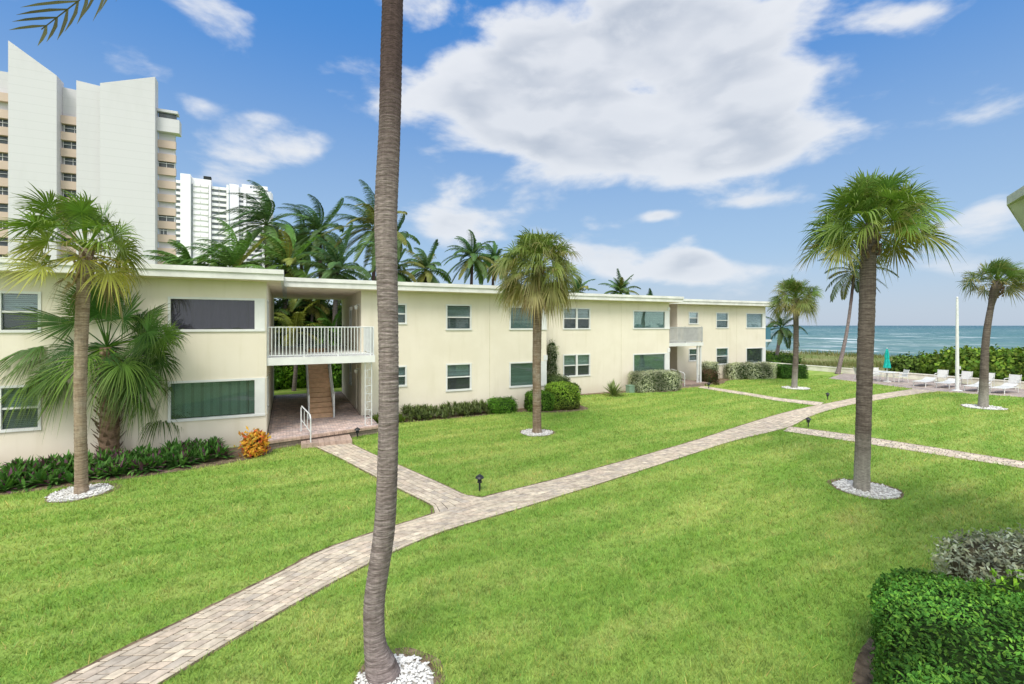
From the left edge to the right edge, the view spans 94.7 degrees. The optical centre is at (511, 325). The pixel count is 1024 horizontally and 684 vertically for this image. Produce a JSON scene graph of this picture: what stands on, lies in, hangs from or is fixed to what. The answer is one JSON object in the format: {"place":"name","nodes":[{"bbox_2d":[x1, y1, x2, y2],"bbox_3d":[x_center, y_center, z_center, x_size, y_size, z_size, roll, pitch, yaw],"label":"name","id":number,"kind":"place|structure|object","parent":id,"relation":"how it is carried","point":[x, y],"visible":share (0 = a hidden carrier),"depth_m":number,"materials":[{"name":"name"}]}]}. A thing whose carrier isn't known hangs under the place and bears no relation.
{"place":"outdoors","nodes":[
{"label":"outdoors","id":0,"kind":"place"},
{"bbox_2d":[54,389,934,683],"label":"paver path","id":1,"kind":"structure","parent":0,"point":[162,655],"depth_m":8.40,"materials":[{"name":"beige stone"}]},
{"bbox_2d":[0,367,1023,683],"bbox_3d":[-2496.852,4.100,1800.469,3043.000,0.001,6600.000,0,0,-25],"label":"lawn","id":2,"kind":"structure","parent":0,"point":[458,649],"depth_m":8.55,"materials":[{"name":"green plant"}]},
{"bbox_2d":[44,483,122,502],"bbox_3d":[-10.501,4.069,11.574,1.429,0.063,1.420,0,0,-25],"label":"pebble ring","id":3,"kind":"object","parent":2,"relation":"on","point":[67,494],"visible":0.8,"depth_m":11.41,"materials":[{"name":"gravel"}]},
{"bbox_2d":[0,183,152,494],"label":"cabbage palm","id":4,"kind":"object","parent":3,"relation":"in","point":[81,213],"visible":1,"depth_m":11.34,"materials":[{"name":"green plant"}]},
{"bbox_2d":[0,41,181,263],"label":"pale tower","id":5,"kind":"structure","parent":2,"relation":"on","point":[113,143],"depth_m":86.24,"materials":[{"name":"concrete"}]},
{"bbox_2d":[63,141,75,148],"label":"window","id":6,"kind":"structure","parent":5,"relation":"in","point":[70,145],"depth_m":85.98,"materials":[{"name":"white glass"}]},
{"bbox_2d":[63,174,75,181],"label":"window","id":7,"kind":"structure","parent":5,"relation":"in","point":[66,177],"depth_m":85.95,"materials":[{"name":"white glass"}]},
{"bbox_2d":[158,215,174,221],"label":"window","id":8,"kind":"structure","parent":5,"relation":"in","point":[161,218],"depth_m":92.19,"materials":[{"name":"white glass"}]},
{"bbox_2d":[0,446,272,494],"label":"soil bed","id":9,"kind":"object","parent":2,"relation":"on","point":[218,460],"visible":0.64,"depth_m":13.30,"materials":[{"name":"brown soil"}]},
{"bbox_2d":[0,276,190,457],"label":"fan palm","id":10,"kind":"object","parent":9,"relation":"on","point":[130,376],"visible":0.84,"depth_m":13.68,"materials":[{"name":"green plant"}]},
{"bbox_2d":[0,436,235,493],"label":"ground cover","id":11,"kind":"object","parent":9,"relation":"on","point":[50,470],"visible":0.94,"depth_m":13.02,"materials":[{"name":"green plant"}]},
{"bbox_2d":[116,370,190,445],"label":"fan palm","id":12,"kind":"object","parent":9,"relation":"on","point":[172,417],"visible":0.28,"depth_m":14.76,"materials":[{"name":"green plant"}]},
{"bbox_2d":[234,426,270,458],"bbox_3d":[-8.038,3.601,14.695,0.949,0.998,0.949,0,0,7],"label":"croton bush","id":13,"kind":"object","parent":9,"relation":"on","point":[254,442],"visible":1,"depth_m":14.54,"materials":[{"name":"orange plant"}]},
{"bbox_2d":[135,239,230,266],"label":"coconut palm","id":14,"kind":"object","parent":2,"relation":"on","point":[176,260],"visible":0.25,"depth_m":29.35,"materials":[{"name":"green plant"}]},
{"bbox_2d":[176,173,229,266],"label":"white tower","id":15,"kind":"structure","parent":2,"relation":"on","point":[199,202],"depth_m":248.15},
{"bbox_2d":[10,0,402,683],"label":"foreground palm","id":16,"kind":"object","parent":2,"relation":"on","point":[380,664],"visible":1,"depth_m":5.40,"materials":[{"name":"brown plant"}]},
{"bbox_2d":[172,218,264,268],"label":"coconut palm","id":17,"kind":"object","parent":2,"relation":"on","point":[234,257],"visible":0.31,"depth_m":29.80,"materials":[{"name":"green plant"}]},
{"bbox_2d":[229,184,272,268],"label":"white tower","id":18,"kind":"structure","parent":2,"relation":"on","point":[236,200],"depth_m":289.79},
{"bbox_2d":[207,180,308,267],"bbox_3d":[-19.343,-3.341,35.121,6.613,15.018,5.530,0,0,28],"label":"coconut palm","id":19,"kind":"object","parent":2,"relation":"on","point":[265,212],"visible":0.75,"depth_m":34.85,"materials":[{"name":"green plant"}]},
{"bbox_2d":[274,365,285,389],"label":"garden shrub","id":20,"kind":"object","parent":2,"relation":"on","point":[278,371],"visible":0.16,"depth_m":29.70,"materials":[{"name":"green plant"}]},
{"bbox_2d":[237,224,324,342],"bbox_3d":[-15.821,-1.560,32.439,6.565,11.438,6.538,0,0,-25],"label":"coconut palm","id":21,"kind":"object","parent":2,"relation":"on","point":[283,254],"visible":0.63,"depth_m":31.79,"materials":[{"name":"green plant"}]},
{"bbox_2d":[274,298,291,345],"bbox_3d":[-18.646,0.800,33.188,6.815,6.601,5.543,0,0,-25],"label":"garden shrub","id":22,"kind":"object","parent":2,"relation":"on","point":[277,323],"visible":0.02,"depth_m":32.58,"materials":[{"name":"green plant"}]},
{"bbox_2d":[274,298,303,344],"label":"garden palm","id":23,"kind":"object","parent":2,"relation":"on","point":[277,308],"visible":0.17,"depth_m":31.36,"materials":[{"name":"green plant"}]},
{"bbox_2d":[279,364,306,388],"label":"garden shrub","id":24,"kind":"object","parent":2,"relation":"on","point":[288,370],"visible":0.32,"depth_m":30.33,"materials":[{"name":"green plant"}]},
{"bbox_2d":[263,210,325,273],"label":"coconut palm","id":25,"kind":"object","parent":2,"relation":"on","point":[297,230],"visible":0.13,"depth_m":41.16,"materials":[{"name":"green plant"}]},
{"bbox_2d":[274,300,329,390],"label":"garden palm","id":26,"kind":"object","parent":2,"relation":"on","point":[298,320],"visible":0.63,"depth_m":29.42,"materials":[{"name":"green plant"}]},
{"bbox_2d":[281,299,332,345],"bbox_3d":[-15.455,0.825,35.910,6.801,6.550,5.754,0,0,-25],"label":"garden shrub","id":27,"kind":"object","parent":2,"relation":"on","point":[307,317],"visible":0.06,"depth_m":34.05,"materials":[{"name":"green plant"}]},
{"bbox_2d":[276,275,339,345],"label":"garden palm","id":28,"kind":"object","parent":2,"relation":"on","point":[314,310],"visible":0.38,"depth_m":32.40,"materials":[{"name":"green plant"}]},
{"bbox_2d":[276,194,343,302],"bbox_3d":[-16.198,-2.970,37.743,5.277,14.274,5.306,0,0,-19],"label":"coconut palm","id":29,"kind":"object","parent":2,"relation":"on","point":[314,223],"visible":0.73,"depth_m":37.50,"materials":[{"name":"green plant"}]},
{"bbox_2d":[303,306,341,345],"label":"garden palm","id":30,"kind":"object","parent":2,"relation":"on","point":[325,321],"visible":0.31,"depth_m":31.11,"materials":[{"name":"green plant"}]},
{"bbox_2d":[288,223,373,342],"bbox_3d":[-12.193,-1.455,31.951,5.379,11.243,6.007,0,0,-25],"label":"coconut palm","id":31,"kind":"object","parent":2,"relation":"on","point":[334,260],"visible":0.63,"depth_m":31.54,"materials":[{"name":"green plant"}]},
{"bbox_2d":[331,343,341,387],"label":"garden shrub","id":32,"kind":"object","parent":2,"relation":"on","point":[337,373],"visible":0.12,"depth_m":30.80,"materials":[{"name":"green plant"}]},
{"bbox_2d":[319,179,407,280],"bbox_3d":[-11.803,-3.714,36.783,6.224,15.756,6.295,0,0,-25],"label":"coconut palm","id":33,"kind":"object","parent":2,"relation":"on","point":[367,214],"visible":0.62,"depth_m":36.11,"materials":[{"name":"green plant"}]},
{"bbox_2d":[0,257,777,468],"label":"apartment building","id":34,"kind":"structure","parent":2,"relation":"on","point":[460,343],"depth_m":20.11,"materials":[{"name":"beige paint"}]},
{"bbox_2d":[0,291,41,332],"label":"window","id":35,"kind":"structure","parent":34,"relation":"in","point":[4,305],"depth_m":13.60,"materials":[{"name":"white paint"}]},
{"bbox_2d":[0,384,41,432],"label":"window","id":36,"kind":"structure","parent":34,"relation":"in","point":[11,428],"depth_m":13.62,"materials":[{"name":"green glass"}]},
{"bbox_2d":[167,377,264,422],"bbox_3d":[-9.799,2.455,15.748,2.770,1.310,0.235,0,0,-26],"label":"window","id":37,"kind":"structure","parent":34,"relation":"in","point":[242,395],"depth_m":15.79,"materials":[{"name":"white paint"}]},
{"bbox_2d":[168,297,264,331],"bbox_3d":[-9.780,-0.355,15.707,2.770,1.130,0.145,0,0,-25],"label":"window","id":38,"kind":"structure","parent":34,"relation":"in","point":[194,314],"depth_m":15.70,"materials":[{"name":"white paint"}]},
{"bbox_2d":[398,303,406,323],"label":"window","id":39,"kind":"structure","parent":34,"relation":"in","point":[399,307],"depth_m":20.81,"materials":[{"name":"white paint"}]},
{"bbox_2d":[399,365,406,386],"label":"window","id":40,"kind":"structure","parent":34,"relation":"in","point":[400,369],"depth_m":20.79,"materials":[{"name":"white paint"}]},
{"bbox_2d":[446,304,471,329],"bbox_3d":[-2.492,-0.370,21.914,1.270,1.200,0.195,0,0,-26],"label":"window","id":41,"kind":"structure","parent":34,"relation":"in","point":[455,309],"depth_m":21.98,"materials":[{"name":"glass"}]},
{"bbox_2d":[446,363,471,391],"bbox_3d":[-2.492,2.400,21.914,1.270,1.280,0.195,0,0,-26],"label":"window","id":42,"kind":"structure","parent":34,"relation":"in","point":[461,365],"depth_m":21.96,"materials":[{"name":"glass"}]},
{"bbox_2d":[509,306,546,329],"bbox_3d":[0.780,-0.350,23.475,2.100,1.160,0.195,0,0,-26],"label":"window","id":43,"kind":"structure","parent":34,"relation":"in","point":[521,321],"depth_m":23.40,"materials":[{"name":"glass"}]},
{"bbox_2d":[509,361,546,387],"bbox_3d":[0.780,2.425,23.475,2.100,1.250,0.195,0,0,-26],"label":"window","id":44,"kind":"structure","parent":34,"relation":"in","point":[515,384],"depth_m":23.44,"materials":[{"name":"green glass"}]},
{"bbox_2d":[563,307,590,329],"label":"window","id":45,"kind":"structure","parent":34,"relation":"in","point":[576,315],"depth_m":27.99,"materials":[{"name":"white paint"}]},
{"bbox_2d":[563,354,590,376],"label":"window","id":46,"kind":"structure","parent":34,"relation":"in","point":[576,360],"depth_m":28.01,"materials":[{"name":"white paint"}]},
{"bbox_2d":[633,310,669,328],"bbox_3d":[8.984,-0.350,30.490,3.050,1.200,0.195,0,0,-26],"label":"window","id":47,"kind":"structure","parent":34,"relation":"in","point":[645,312],"depth_m":30.58,"materials":[{"name":"teal glass"}]},
{"bbox_2d":[633,353,669,372],"bbox_3d":[8.984,2.440,30.490,3.050,1.280,0.195,0,0,-26],"label":"window","id":48,"kind":"structure","parent":34,"relation":"in","point":[655,355],"depth_m":30.62,"materials":[{"name":"white paint"}]},
{"bbox_2d":[716,312,728,327],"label":"window","id":49,"kind":"structure","parent":34,"relation":"in","point":[717,316],"depth_m":36.58,"materials":[{"name":"white paint"}]},
{"bbox_2d":[716,347,728,364],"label":"window","id":50,"kind":"structure","parent":34,"relation":"in","point":[717,351],"depth_m":36.65,"materials":[{"name":"white paint"}]},
{"bbox_2d":[746,313,765,327],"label":"window","id":51,"kind":"structure","parent":34,"relation":"in","point":[757,323],"depth_m":38.27,"materials":[{"name":"teal glass"}]},
{"bbox_2d":[746,347,765,362],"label":"window","id":52,"kind":"structure","parent":34,"relation":"in","point":[763,349],"depth_m":38.44,"materials":[{"name":"white paint"}]},
{"bbox_2d":[357,248,423,281],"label":"coconut palm","id":53,"kind":"object","parent":2,"relation":"on","point":[402,277],"visible":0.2,"depth_m":39.12,"materials":[{"name":"green plant"}]},
{"bbox_2d":[351,647,444,683],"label":"pebble ring","id":54,"kind":"object","parent":2,"relation":"on","point":[415,669],"visible":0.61,"depth_m":5.57,"materials":[{"name":"stone"}]},
{"bbox_2d":[397,214,419,252],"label":"coconut palm","id":55,"kind":"object","parent":2,"relation":"on","point":[405,235],"visible":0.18,"depth_m":45.19,"materials":[{"name":"green plant"}]},
{"bbox_2d":[399,239,451,283],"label":"coconut palm","id":56,"kind":"object","parent":2,"relation":"on","point":[426,275],"visible":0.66,"depth_m":42.33,"materials":[{"name":"green plant"}]},
{"bbox_2d":[441,230,495,284],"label":"coconut palm","id":57,"kind":"object","parent":2,"relation":"on","point":[475,258],"visible":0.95,"depth_m":45.28,"materials":[{"name":"green plant"}]},
{"bbox_2d":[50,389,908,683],"bbox_3d":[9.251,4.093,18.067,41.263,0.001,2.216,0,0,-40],"label":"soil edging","id":58,"kind":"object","parent":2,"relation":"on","point":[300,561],"visible":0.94,"depth_m":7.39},
{"bbox_2d":[473,241,510,284],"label":"coconut palm","id":59,"kind":"object","parent":2,"relation":"on","point":[493,256],"visible":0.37,"depth_m":50.42,"materials":[{"name":"green plant"}]},
{"bbox_2d":[487,227,586,433],"bbox_3d":[0.924,0.205,17.916,3.843,7.894,3.605,0,0,13],"label":"cabbage palm","id":60,"kind":"object","parent":2,"relation":"on","point":[537,289],"visible":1,"depth_m":17.57,"materials":[{"name":"green plant"}]},
{"bbox_2d":[519,428,554,436],"bbox_3d":[0.983,4.069,18.048,1.405,0.065,1.412,0,0,-25],"label":"pebble ring","id":61,"kind":"object","parent":2,"relation":"on","point":[545,432],"visible":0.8,"depth_m":17.84,"materials":[{"name":"stone"}]},
{"bbox_2d":[399,390,676,422],"bbox_3d":[2.647,4.094,24.699,19.770,0.001,4.097,0,0,-40],"label":"soil bed","id":62,"kind":"object","parent":2,"relation":"on","point":[582,408],"visible":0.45,"depth_m":21.89,"materials":[{"name":"brown soil"}]},
{"bbox_2d":[370,411,408,423],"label":"ground cover","id":63,"kind":"object","parent":62,"relation":"on","point":[401,418],"visible":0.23,"depth_m":19.74,"materials":[{"name":"green plant"}]},
{"bbox_2d":[399,399,491,419],"bbox_3d":[-2.890,3.734,21.156,4.302,0.693,1.453,0,0,-25],"label":"ground cover","id":64,"kind":"object","parent":62,"relation":"on","point":[418,411],"visible":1,"depth_m":20.98,"materials":[{"name":"green plant"}]},
{"bbox_2d":[485,396,517,414],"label":"shrub","id":65,"kind":"object","parent":62,"relation":"on","point":[504,405],"visible":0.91,"depth_m":21.81,"materials":[{"name":"green plant"}]},
{"bbox_2d":[523,389,554,411],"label":"hedge","id":66,"kind":"object","parent":62,"relation":"on","point":[547,401],"visible":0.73,"depth_m":22.45,"materials":[{"name":"green plant"}]},
{"bbox_2d":[546,339,560,375],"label":"shrub","id":67,"kind":"object","parent":62,"relation":"on","point":[552,352],"visible":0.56,"depth_m":26.60,"materials":[{"name":"green plant"}]},
{"bbox_2d":[547,373,570,383],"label":"shrub","id":68,"kind":"object","parent":62,"relation":"on","point":[551,378],"visible":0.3,"depth_m":25.06,"materials":[{"name":"green plant"}]},
{"bbox_2d":[543,381,581,410],"bbox_3d":[2.472,3.413,23.259,1.883,1.374,1.548,0,0,-25],"label":"hedge","id":69,"kind":"object","parent":62,"relation":"on","point":[567,396],"visible":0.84,"depth_m":22.75,"materials":[{"name":"green plant"}]},
{"bbox_2d":[627,369,683,392],"bbox_3d":[8.951,3.385,29.482,3.791,1.429,1.362,0,0,-19],"label":"hedge","id":70,"kind":"object","parent":62,"relation":"on","point":[655,380],"visible":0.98,"depth_m":29.02,"materials":[{"name":"green plant"}]},
{"bbox_2d":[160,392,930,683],"bbox_3d":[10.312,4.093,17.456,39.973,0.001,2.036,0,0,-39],"label":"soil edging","id":71,"kind":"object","parent":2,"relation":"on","point":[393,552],"visible":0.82,"depth_m":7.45,"materials":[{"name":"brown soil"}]},
{"bbox_2d":[563,275,597,292],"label":"coconut palm","id":72,"kind":"object","parent":2,"relation":"on","point":[578,289],"visible":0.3,"depth_m":56.70,"materials":[{"name":"green plant"}]},
{"bbox_2d":[602,380,628,394],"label":"spiky plant","id":73,"kind":"object","parent":2,"relation":"on","point":[612,387],"visible":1,"depth_m":27.21,"materials":[{"name":"green plant"}]},
{"bbox_2d":[598,268,640,294],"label":"coconut palm","id":74,"kind":"object","parent":2,"relation":"on","point":[619,287],"visible":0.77,"depth_m":56.93,"materials":[{"name":"green plant"}]},
{"bbox_2d":[695,376,775,384],"bbox_3d":[17.431,4.094,35.680,10.188,0.001,2.800,0,0,-25],"label":"soil bed","id":75,"kind":"object","parent":2,"relation":"on","point":[722,380],"visible":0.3,"depth_m":34.98,"materials":[{"name":"brown soil"}]},
{"bbox_2d":[701,360,720,371],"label":"shrub","id":76,"kind":"object","parent":75,"relation":"on","point":[711,365],"visible":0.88,"depth_m":34.18,"materials":[{"name":"green plant"}]},
{"bbox_2d":[701,368,720,383],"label":"shrub","id":77,"kind":"object","parent":75,"relation":"on","point":[710,375],"visible":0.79,"depth_m":33.31,"materials":[{"name":"green plant"}]},
{"bbox_2d":[722,361,776,379],"bbox_3d":[18.291,3.405,36.191,4.243,1.391,1.450,0,0,-8],"label":"hedge","id":78,"kind":"object","parent":75,"relation":"on","point":[746,370],"visible":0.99,"depth_m":35.75,"materials":[{"name":"green plant"}]},
{"bbox_2d":[775,363,808,378],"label":"hedge","id":79,"kind":"object","parent":2,"relation":"on","point":[783,371],"visible":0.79,"depth_m":35.93,"materials":[{"name":"green plant"}]},
{"bbox_2d":[764,274,824,387],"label":"cabbage palm","id":80,"kind":"object","parent":2,"relation":"on","point":[795,289],"visible":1,"depth_m":30.62,"materials":[{"name":"green plant"}]},
{"bbox_2d":[819,253,899,373],"bbox_3d":[29.186,-1.528,39.625,4.855,11.445,5.244,0,0,-25],"label":"coconut palm","id":81,"kind":"object","parent":2,"relation":"on","point":[843,296],"visible":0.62,"depth_m":39.59,"materials":[{"name":"green plant"}]},
{"bbox_2d":[827,478,903,499],"bbox_3d":[8.859,4.070,11.845,1.560,0.064,1.560,0,0,-25],"label":"pebble ring","id":82,"kind":"object","parent":2,"relation":"on","point":[881,491],"visible":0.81,"depth_m":11.64,"materials":[{"name":"stone"}]},
{"bbox_2d":[852,636,884,683],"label":"soil bed","id":83,"kind":"object","parent":2,"relation":"on","point":[862,674],"visible":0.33,"depth_m":5.67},
{"bbox_2d":[866,565,1023,683],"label":"hedge","id":84,"kind":"object","parent":83,"relation":"on","point":[929,630],"visible":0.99,"depth_m":4.84,"materials":[{"name":"green plant"}]},
{"bbox_2d":[925,522,1023,586],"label":"shrub","id":85,"kind":"object","parent":83,"relation":"on","point":[978,556],"visible":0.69,"depth_m":6.56,"materials":[{"name":"grey plant"}]},
{"bbox_2d":[968,568,1023,605],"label":"shrub","id":86,"kind":"object","parent":83,"relation":"on","point":[1014,584],"visible":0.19,"depth_m":5.76,"materials":[{"name":"green plant"}]},
{"bbox_2d":[795,166,966,491],"bbox_3d":[9.008,0.082,11.858,3.375,8.144,3.304,0,0,-25],"label":"cabbage palm","id":87,"kind":"object","parent":2,"relation":"on","point":[872,200],"visible":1,"depth_m":11.59,"materials":[{"name":"green plant"}]},
{"bbox_2d":[960,404,1007,409],"bbox_3d":[23.519,4.068,23.566,1.830,0.084,1.828,0,0,-25],"label":"pebble ring","id":88,"kind":"object","parent":2,"relation":"on","point":[973,406],"visible":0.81,"depth_m":23.35,"materials":[{"name":"gravel"}]},
{"bbox_2d":[956,256,1023,407],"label":"cabbage palm","id":89,"kind":"object","parent":2,"relation":"on","point":[1000,268],"visible":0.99,"depth_m":23.42,"materials":[{"name":"green plant"}]},
{"bbox_2d":[1007,186,1023,230],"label":"neighbouring building","id":90,"kind":"structure","parent":2,"relation":"on","point":[1015,202],"depth_m":6.48,"materials":[{"name":"paint"}]},
{"bbox_2d":[0,0,1023,325],"label":"sky","id":91,"kind":"structure","parent":0,"point":[686,148],"materials":[{"name":"blue"}]},
{"bbox_2d":[698,386,823,405],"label":"paver entry path","id":92,"kind":"structure","parent":0,"point":[774,398],"depth_m":26.63,"materials":[{"name":"beige stone"}]},
{"bbox_2d":[766,349,959,376],"bbox_3d":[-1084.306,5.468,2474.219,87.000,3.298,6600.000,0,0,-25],"label":"dune","id":93,"kind":"structure","parent":0,"point":[814,356],"depth_m":58.74,"materials":[{"name":"green plant"}]},
{"bbox_2d":[766,350,803,363],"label":"shrub","id":94,"kind":"object","parent":93,"relation":"on","point":[780,358],"visible":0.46,"depth_m":47.45,"materials":[{"name":"green plant"}]},
{"bbox_2d":[766,308,807,356],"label":"coconut palm","id":95,"kind":"object","parent":93,"relation":"on","point":[783,332],"visible":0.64,"depth_m":48.45,"materials":[{"name":"green plant"}]},
{"bbox_2d":[771,362,1023,388],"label":"seawall","id":96,"kind":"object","parent":93,"relation":"on","point":[918,376],"visible":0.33,"depth_m":35.92,"materials":[{"name":"paint"}]},
{"bbox_2d":[885,351,934,374],"bbox_3d":[33.352,3.078,38.446,4.778,2.043,4.498,0,0,-25],"label":"sea grape hedge","id":97,"kind":"object","parent":93,"relation":"on","point":[906,362],"visible":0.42,"depth_m":38.13,"materials":[{"name":"green plant"}]},
{"bbox_2d":[916,344,1023,380],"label":"sea grape hedge","id":98,"kind":"object","parent":93,"relation":"on","point":[1004,362],"visible":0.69,"depth_m":33.62,"materials":[{"name":"green plant"}]},
{"bbox_2d":[766,326,1023,357],"bbox_3d":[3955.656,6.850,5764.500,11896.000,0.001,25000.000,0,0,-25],"label":"sea","id":99,"kind":"structure","parent":0,"point":[896,340],"depth_m":244.75,"materials":[{"name":"liquid"}]},
{"bbox_2d":[784,427,1023,467],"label":"paver cross path","id":100,"kind":"structure","parent":0,"point":[929,450],"depth_m":15.73,"materials":[{"name":"beige stone"}]},
{"bbox_2d":[831,373,1023,396],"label":"patio paving","id":101,"kind":"structure","parent":0,"point":[899,382],"depth_m":31.98,"materials":[{"name":"beige stone"}]},
{"bbox_2d":[883,349,890,381],"bbox_3d":[27.112,2.842,34.093,0.504,2.484,0.500,0,0,-25],"label":"umbrella","id":102,"kind":"object","parent":101,"relation":"on","point":[887,364],"visible":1,"depth_m":33.99,"materials":[{"name":"teal fabric"}]},
{"bbox_2d":[934,370,948,382],"bbox_3d":[30.515,3.623,33.510,0.691,0.927,0.608,0,0,-32],"label":"patio chair","id":103,"kind":"object","parent":101,"relation":"on","point":[942,373],"visible":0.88,"depth_m":33.61,"materials":[{"name":"white paint"}]},
{"bbox_2d":[953,297,962,390],"bbox_3d":[27.884,1.142,29.537,0.560,5.884,0.560,0,0,-25],"label":"flagpole","id":104,"kind":"object","parent":101,"relation":"on","point":[957,367],"visible":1,"depth_m":29.48,"materials":[{"name":"white metal"}]},
{"bbox_2d":[959,371,972,384],"bbox_3d":[31.218,3.623,32.504,0.691,0.927,0.608,0,0,-24],"label":"patio chair","id":105,"kind":"object","parent":101,"relation":"on","point":[967,375],"visible":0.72,"depth_m":32.55,"materials":[{"name":"white paint"}]},
{"bbox_2d":[989,383,1018,393],"bbox_3d":[29.783,3.826,28.554,1.994,0.523,0.684,0,0,-24],"label":"sun lounger","id":106,"kind":"object","parent":101,"relation":"on","point":[1004,386],"visible":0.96,"depth_m":28.59,"materials":[{"name":"white paint"}]},
{"bbox_2d":[1004,374,1021,389],"bbox_3d":[32.162,3.623,30.291,0.691,0.927,0.608,0,0,-21],"label":"patio chair","id":107,"kind":"object","parent":101,"relation":"on","point":[1012,378],"visible":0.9,"depth_m":30.34,"materials":[{"name":"white paint"}]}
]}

